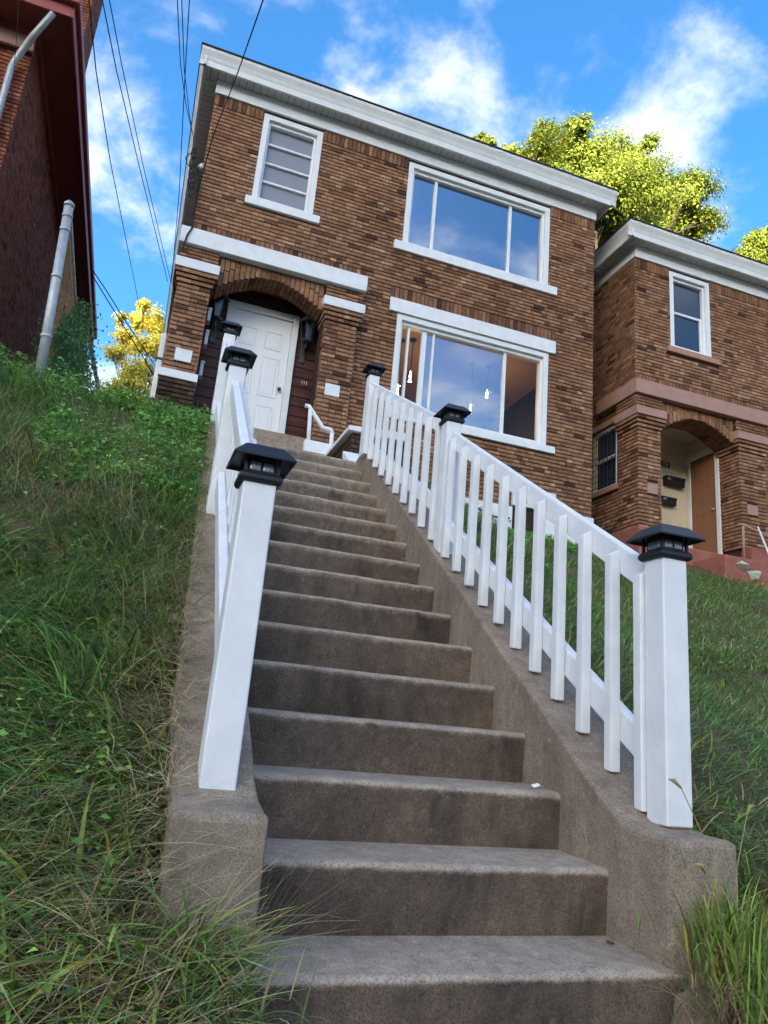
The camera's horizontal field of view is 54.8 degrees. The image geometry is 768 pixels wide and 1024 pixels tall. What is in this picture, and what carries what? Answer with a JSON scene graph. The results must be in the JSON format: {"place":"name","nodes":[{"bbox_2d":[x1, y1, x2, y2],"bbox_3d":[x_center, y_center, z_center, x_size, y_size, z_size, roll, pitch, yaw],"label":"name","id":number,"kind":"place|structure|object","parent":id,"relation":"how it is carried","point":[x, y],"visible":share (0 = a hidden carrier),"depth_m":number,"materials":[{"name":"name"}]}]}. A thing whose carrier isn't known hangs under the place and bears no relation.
{"place":"outdoors","nodes":[
{"label":"outdoors","id":0,"kind":"place"},
{"bbox_2d":[0,342,213,523],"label":"grass","id":1,"kind":"structure","parent":0,"point":[15,382],"depth_m":4.49,"materials":[{"name":"green plant"}]},
{"bbox_2d":[88,0,139,306],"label":"overhead cable","id":2,"kind":"object","parent":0,"point":[105,129],"visible":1,"depth_m":8.70,"materials":[{"name":"black plastic"}]},
{"bbox_2d":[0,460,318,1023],"bbox_3d":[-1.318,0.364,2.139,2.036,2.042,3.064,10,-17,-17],"label":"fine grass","id":3,"kind":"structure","parent":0,"point":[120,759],"depth_m":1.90,"materials":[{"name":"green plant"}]},
{"bbox_2d":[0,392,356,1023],"bbox_3d":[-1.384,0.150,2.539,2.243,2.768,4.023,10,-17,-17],"label":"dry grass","id":4,"kind":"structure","parent":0,"point":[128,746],"depth_m":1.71,"materials":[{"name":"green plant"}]},
{"bbox_2d":[0,372,767,1023],"bbox_3d":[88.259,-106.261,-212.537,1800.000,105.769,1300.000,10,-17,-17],"label":"ground","id":5,"kind":"structure","parent":0,"point":[736,784],"depth_m":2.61,"materials":[{"name":"green plant"}]},
{"bbox_2d":[0,343,100,406],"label":"leafy weeds","id":6,"kind":"object","parent":5,"relation":"on","point":[49,368],"visible":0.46,"depth_m":5.62,"materials":[{"name":"green plant"}]},
{"bbox_2d":[0,0,102,370],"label":"brick house","id":7,"kind":"structure","parent":5,"relation":"on","point":[44,165],"depth_m":11.61,"materials":[{"name":"red brick"}]},
{"bbox_2d":[9,0,18,138],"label":"overhead cable","id":8,"kind":"object","parent":7,"relation":"attached to","point":[13,73],"visible":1,"depth_m":9.75,"materials":[{"name":"black plastic"}]},
{"bbox_2d":[34,200,78,379],"bbox_3d":[-3.547,-1.208,8.088,0.170,1.948,4.847,11,-17,-20],"label":"metal pole","id":9,"kind":"object","parent":5,"relation":"on","point":[65,237],"visible":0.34,"depth_m":6.05,"materials":[{"name":"metal"}]},
{"bbox_2d":[27,290,109,390],"bbox_3d":[-3.529,-1.228,8.277,0.790,1.976,4.025,10,-17,-17],"label":"ivy vine","id":10,"kind":"object","parent":9,"relation":"attached to","point":[72,345],"visible":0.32,"depth_m":6.92,"materials":[{"name":"green plant"}]},
{"bbox_2d":[1,558,152,805],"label":"vetch leaves","id":11,"kind":"object","parent":5,"relation":"on","point":[44,758],"visible":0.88,"depth_m":2.40,"materials":[{"name":"green plant"}]},
{"bbox_2d":[87,333,99,391],"bbox_3d":[-4.380,-2.139,11.219,0.484,1.198,0.059,10,-17,-17],"label":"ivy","id":12,"kind":"object","parent":5,"relation":"on","point":[93,362],"visible":0.12,"depth_m":11.21,"materials":[{"name":"green plant"}]},
{"bbox_2d":[0,467,190,1023],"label":"leafy weeds","id":13,"kind":"object","parent":5,"relation":"on","point":[78,840],"visible":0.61,"depth_m":1.81,"materials":[{"name":"green plant"}]},
{"bbox_2d":[0,408,209,700],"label":"long grass","id":14,"kind":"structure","parent":5,"relation":"on","point":[102,506],"depth_m":3.47,"materials":[{"name":"green plant"}]},
{"bbox_2d":[22,384,214,502],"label":"leafy weeds","id":15,"kind":"object","parent":5,"relation":"on","point":[166,439],"visible":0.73,"depth_m":4.57,"materials":[{"name":"green plant"}]},
{"bbox_2d":[99,298,164,405],"bbox_3d":[-9.085,-2.760,26.795,3.326,11.500,4.426,10,-17,-17],"label":"yellow tree","id":16,"kind":"object","parent":5,"relation":"on","point":[138,373],"visible":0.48,"depth_m":26.68,"materials":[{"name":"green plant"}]},
{"bbox_2d":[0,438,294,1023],"bbox_3d":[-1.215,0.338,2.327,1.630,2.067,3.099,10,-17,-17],"label":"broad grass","id":17,"kind":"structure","parent":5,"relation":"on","point":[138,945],"depth_m":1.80,"materials":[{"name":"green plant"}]},
{"bbox_2d":[96,894,328,1023],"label":"grass tuft","id":18,"kind":"object","parent":5,"relation":"on","point":[240,1014],"visible":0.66,"depth_m":1.41,"materials":[{"name":"green plant"}]},
{"bbox_2d":[218,831,378,979],"bbox_3d":[-0.145,0.831,1.578,0.442,0.283,0.556,10,-17,-17],"label":"grass tuft","id":19,"kind":"object","parent":5,"relation":"on","point":[280,915],"visible":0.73,"depth_m":1.63,"materials":[{"name":"green plant"}]},
{"bbox_2d":[253,425,404,466],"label":"porch steps","id":20,"kind":"structure","parent":5,"relation":"on","point":[345,445],"depth_m":9.45,"materials":[{"name":"concrete"}]},
{"bbox_2d":[305,404,333,446],"bbox_3d":[-0.875,-1.117,9.913,0.441,0.683,0.068,5,-16,1],"label":"pipe handrail","id":21,"kind":"object","parent":20,"relation":"attached to","point":[311,412],"visible":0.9,"depth_m":9.90,"materials":[{"name":"white metal"}]},
{"bbox_2d":[149,42,618,543],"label":"brick house","id":22,"kind":"structure","parent":5,"relation":"on","point":[337,242],"depth_m":11.58,"materials":[{"name":"brown brick"}]},
{"bbox_2d":[91,274,153,375],"bbox_3d":[-5.234,-3.488,15.154,0.222,1.418,2.682,-2,-17,23],"label":"overhead cable","id":23,"kind":"object","parent":22,"relation":"attached to","point":[122,324],"visible":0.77,"depth_m":15.15,"materials":[{"name":"black plastic"}]},
{"bbox_2d":[90,267,155,365],"bbox_3d":[-5.252,-3.734,15.204,0.208,1.182,2.664,-1,-17,22],"label":"overhead cable","id":24,"kind":"object","parent":22,"relation":"attached to","point":[122,315],"visible":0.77,"depth_m":15.16,"materials":[{"name":"black plastic"}]},
{"bbox_2d":[171,0,189,281],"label":"overhead cable","id":25,"kind":"object","parent":22,"relation":"attached to","point":[182,129],"visible":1,"depth_m":8.58,"materials":[{"name":"black plastic"}]},
{"bbox_2d":[181,148,203,250],"bbox_3d":[-2.772,-4.431,10.450,0.342,1.751,0.184,18,-21,-38],"label":"cable bracket","id":26,"kind":"object","parent":22,"relation":"attached to","point":[200,166],"visible":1,"depth_m":10.55,"materials":[{"name":"black metal"}]},
{"bbox_2d":[102,0,167,281],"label":"overhead cable","id":27,"kind":"object","parent":26,"relation":"attached to","point":[129,126],"visible":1,"depth_m":8.35,"materials":[{"name":"black plastic"}]},
{"bbox_2d":[109,0,169,276],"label":"overhead cable","id":28,"kind":"object","parent":26,"relation":"attached to","point":[134,123],"visible":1,"depth_m":8.43,"materials":[{"name":"black plastic"}]},
{"bbox_2d":[177,0,193,137],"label":"overhead cable","id":29,"kind":"object","parent":26,"relation":"attached to","point":[180,58],"visible":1,"depth_m":7.98,"materials":[{"name":"black plastic"}]},
{"bbox_2d":[181,0,193,141],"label":"overhead cable","id":30,"kind":"object","parent":26,"relation":"attached to","point":[184,65],"visible":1,"depth_m":8.25,"materials":[{"name":"black plastic"}]},
{"bbox_2d":[197,0,263,191],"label":"overhead cable","id":31,"kind":"object","parent":26,"relation":"attached to","point":[232,87],"visible":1,"depth_m":8.20,"materials":[{"name":"black plastic"}]},
{"bbox_2d":[233,309,291,432],"bbox_3d":[-1.897,-1.968,10.892,0.877,2.095,0.119,10,-17,-17],"label":"door","id":32,"kind":"structure","parent":22,"relation":"in","point":[268,338],"depth_m":11.01,"materials":[{"name":"white paint"}]},
{"bbox_2d":[244,113,322,224],"bbox_3d":[-1.478,-5.254,11.383,1.140,1.688,0.215,10,-17,-17],"label":"window","id":33,"kind":"structure","parent":22,"relation":"in","point":[287,167],"depth_m":11.41,"materials":[{"name":"white glass"}]},
{"bbox_2d":[397,338,404,393],"bbox_3d":[0.256,-2.416,12.264,0.150,0.972,0.150,10,-17,-17],"label":"pendant lamp","id":34,"kind":"object","parent":22,"relation":"hanging from","point":[402,340],"visible":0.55,"depth_m":12.25,"materials":[{"name":"metal"}]},
{"bbox_2d":[406,338,416,380],"bbox_3d":[0.457,-2.520,12.254,0.150,0.742,0.150,10,-17,-17],"label":"pendant lamp","id":35,"kind":"object","parent":22,"relation":"hanging from","point":[413,340],"visible":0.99,"depth_m":12.26,"materials":[{"name":"metal"}]},
{"bbox_2d":[466,363,475,412],"bbox_3d":[1.524,-2.158,12.878,0.150,0.908,0.150,10,-17,-17],"label":"pendant lamp","id":36,"kind":"object","parent":22,"relation":"hanging from","point":[472,365],"visible":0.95,"depth_m":12.88,"materials":[{"name":"metal"}]},
{"bbox_2d":[389,296,555,454],"bbox_3d":[1.372,-2.093,11.617,2.937,1.983,0.215,10,-17,-17],"label":"window","id":37,"kind":"structure","parent":22,"relation":"in","point":[397,305],"depth_m":11.66,"materials":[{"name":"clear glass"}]},
{"bbox_2d":[393,162,556,296],"bbox_3d":[1.575,-4.688,12.349,2.935,1.710,0.215,10,-17,-17],"label":"window","id":38,"kind":"structure","parent":22,"relation":"in","point":[449,220],"depth_m":12.38,"materials":[{"name":"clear glass"}]},
{"bbox_2d":[478,364,495,396],"bbox_3d":[1.809,-2.304,12.909,0.320,0.562,0.320,10,-17,-17],"label":"pendant lamp","id":39,"kind":"object","parent":22,"relation":"hanging from","point":[488,366],"visible":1,"depth_m":12.90,"materials":[{"name":"metal"}]},
{"bbox_2d":[155,421,738,1023],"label":"concrete staircase","id":40,"kind":"structure","parent":5,"relation":"on","point":[411,735],"depth_m":2.22,"materials":[{"name":"grey concrete"}]},
{"bbox_2d":[123,425,215,835],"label":"dry clippings","id":41,"kind":"object","parent":40,"relation":"on","point":[169,774],"visible":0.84,"depth_m":2.25,"materials":[{"name":"brown plant"}]},
{"bbox_2d":[198,320,296,790],"bbox_3d":[-0.850,-0.400,3.989,0.185,3.305,3.830,10,-17,-16],"label":"stair railing","id":42,"kind":"object","parent":40,"relation":"on","point":[246,482],"visible":0.98,"depth_m":2.02,"materials":[{"name":"white plastic"}]},
{"bbox_2d":[359,363,705,829],"bbox_3d":[0.371,-0.158,4.290,0.181,3.218,3.876,10,-17,-17],"label":"stair railing","id":43,"kind":"object","parent":40,"relation":"on","point":[652,733],"visible":0.98,"depth_m":2.76,"materials":[{"name":"white plastic"}]},
{"bbox_2d":[472,130,498,146],"bbox_3d":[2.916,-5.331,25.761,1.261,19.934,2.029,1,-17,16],"label":"maple tree","id":44,"kind":"object","parent":5,"relation":"on","point":[483,137],"visible":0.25,"depth_m":28.47,"materials":[{"name":"yellow plant"}]},
{"bbox_2d":[508,527,577,551],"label":"leafy weeds","id":45,"kind":"object","parent":5,"relation":"on","point":[549,539],"visible":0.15,"depth_m":10.51,"materials":[{"name":"green plant"}]},
{"bbox_2d":[402,467,767,677],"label":"grass","id":46,"kind":"structure","parent":5,"relation":"on","point":[754,596],"depth_m":7.75,"materials":[{"name":"green plant"}]},
{"bbox_2d":[463,501,767,1023],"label":"grass","id":47,"kind":"structure","parent":5,"relation":"on","point":[715,695],"depth_m":3.46,"materials":[{"name":"green plant"}]},
{"bbox_2d":[499,110,732,250],"bbox_3d":[7.589,-5.288,24.687,10.330,20.159,6.217,10,-17,-17],"label":"maple tree","id":48,"kind":"object","parent":5,"relation":"on","point":[632,175],"visible":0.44,"depth_m":25.09,"materials":[{"name":"green plant"}]},
{"bbox_2d":[590,217,767,585],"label":"brick house","id":49,"kind":"structure","parent":5,"relation":"on","point":[679,434],"depth_m":13.25,"materials":[{"name":"brown brick"}]},
{"bbox_2d":[591,418,617,499],"bbox_3d":[3.923,-0.919,13.184,0.170,1.340,0.960,10,-17,-17],"label":"side window","id":50,"kind":"structure","parent":49,"relation":"in","point":[606,476],"depth_m":13.17,"materials":[{"name":"black"}]},
{"bbox_2d":[666,271,720,365],"bbox_3d":[5.572,-3.523,13.506,1.140,1.670,0.215,10,-17,-17],"label":"window","id":51,"kind":"structure","parent":49,"relation":"in","point":[690,329],"depth_m":13.54,"materials":[{"name":"white"}]},
{"bbox_2d":[690,453,717,552],"bbox_3d":[5.805,-0.042,13.481,0.074,2.050,0.620,10,-17,-17],"label":"door","id":52,"kind":"structure","parent":49,"relation":"in","point":[704,523],"depth_m":13.51,"materials":[{"name":"wood"}]},
{"bbox_2d":[736,560,750,570],"bbox_3d":[5.490,0.820,11.305,0.273,0.149,0.169,10,-17,-17],"label":"rubble lump","id":53,"kind":"object","parent":49,"relation":"on","point":[742,565],"visible":1,"depth_m":11.26,"materials":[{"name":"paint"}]},
{"bbox_2d":[738,523,767,557],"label":"pipe handrail","id":54,"kind":"object","parent":49,"relation":"on","point":[743,532],"visible":0.87,"depth_m":12.11,"materials":[{"name":"metal"}]},
{"bbox_2d":[757,526,767,552],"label":"white stick","id":55,"kind":"object","parent":54,"relation":"attached to","point":[762,538],"visible":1,"depth_m":12.05,"materials":[{"name":"white metal"}]},
{"bbox_2d":[624,824,767,1023],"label":"grass tuft","id":56,"kind":"object","parent":5,"relation":"on","point":[728,923],"visible":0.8,"depth_m":1.81,"materials":[{"name":"green plant"}]},
{"bbox_2d":[737,805,754,924],"bbox_3d":[0.957,0.975,1.963,0.133,0.373,0.012,17,-20,-37],"label":"foxtail stalk","id":57,"kind":"object","parent":56,"relation":"on","point":[749,807],"visible":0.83,"depth_m":1.99,"materials":[{"name":"green plant"}]},
{"bbox_2d":[629,912,765,1023],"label":"grass tuft","id":58,"kind":"object","parent":5,"relation":"on","point":[727,999],"visible":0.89,"depth_m":1.72,"materials":[{"name":"green plant"}]},
{"bbox_2d":[695,863,727,974],"bbox_3d":[0.790,0.998,1.773,0.134,0.293,0.012,17,-20,-35],"label":"foxtail stalk","id":59,"kind":"object","parent":58,"relation":"on","point":[700,865],"visible":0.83,"depth_m":1.79,"materials":[{"name":"green plant"}]},
{"bbox_2d":[633,846,767,1023],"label":"grass tuft","id":60,"kind":"object","parent":5,"relation":"on","point":[756,998],"visible":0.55,"depth_m":1.76,"materials":[{"name":"green plant"}]},
{"bbox_2d":[668,779,725,971],"bbox_3d":[0.799,0.922,1.899,0.131,0.443,0.013,4,-16,4],"label":"foxtail stalk","id":61,"kind":"object","parent":60,"relation":"on","point":[674,781],"visible":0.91,"depth_m":1.92,"materials":[{"name":"green plant"}]},
{"bbox_2d":[689,645,767,708],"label":"grass","id":62,"kind":"structure","parent":5,"relation":"on","point":[725,653],"depth_m":5.45,"materials":[{"name":"green plant"}]},
{"bbox_2d":[732,221,767,263],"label":"maple tree","id":63,"kind":"object","parent":5,"relation":"on","point":[754,244],"visible":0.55,"depth_m":29.26,"materials":[{"name":"yellow plant"}]},
{"bbox_2d":[747,571,760,579],"bbox_3d":[5.659,0.969,11.328,0.243,0.165,0.104,5,-16,-1],"label":"rubble lump","id":64,"kind":"object","parent":5,"relation":"on","point":[752,574],"visible":0.95,"depth_m":11.29,"materials":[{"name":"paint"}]},
{"bbox_2d":[84,0,767,398],"label":"sky","id":65,"kind":"structure","parent":0,"point":[696,71],"materials":[{"name":"blue"}]},
{"bbox_2d":[465,500,767,660],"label":"lush grass","id":66,"kind":"structure","parent":0,"point":[622,581],"depth_m":8.10,"materials":[{"name":"green plant"}]}
]}

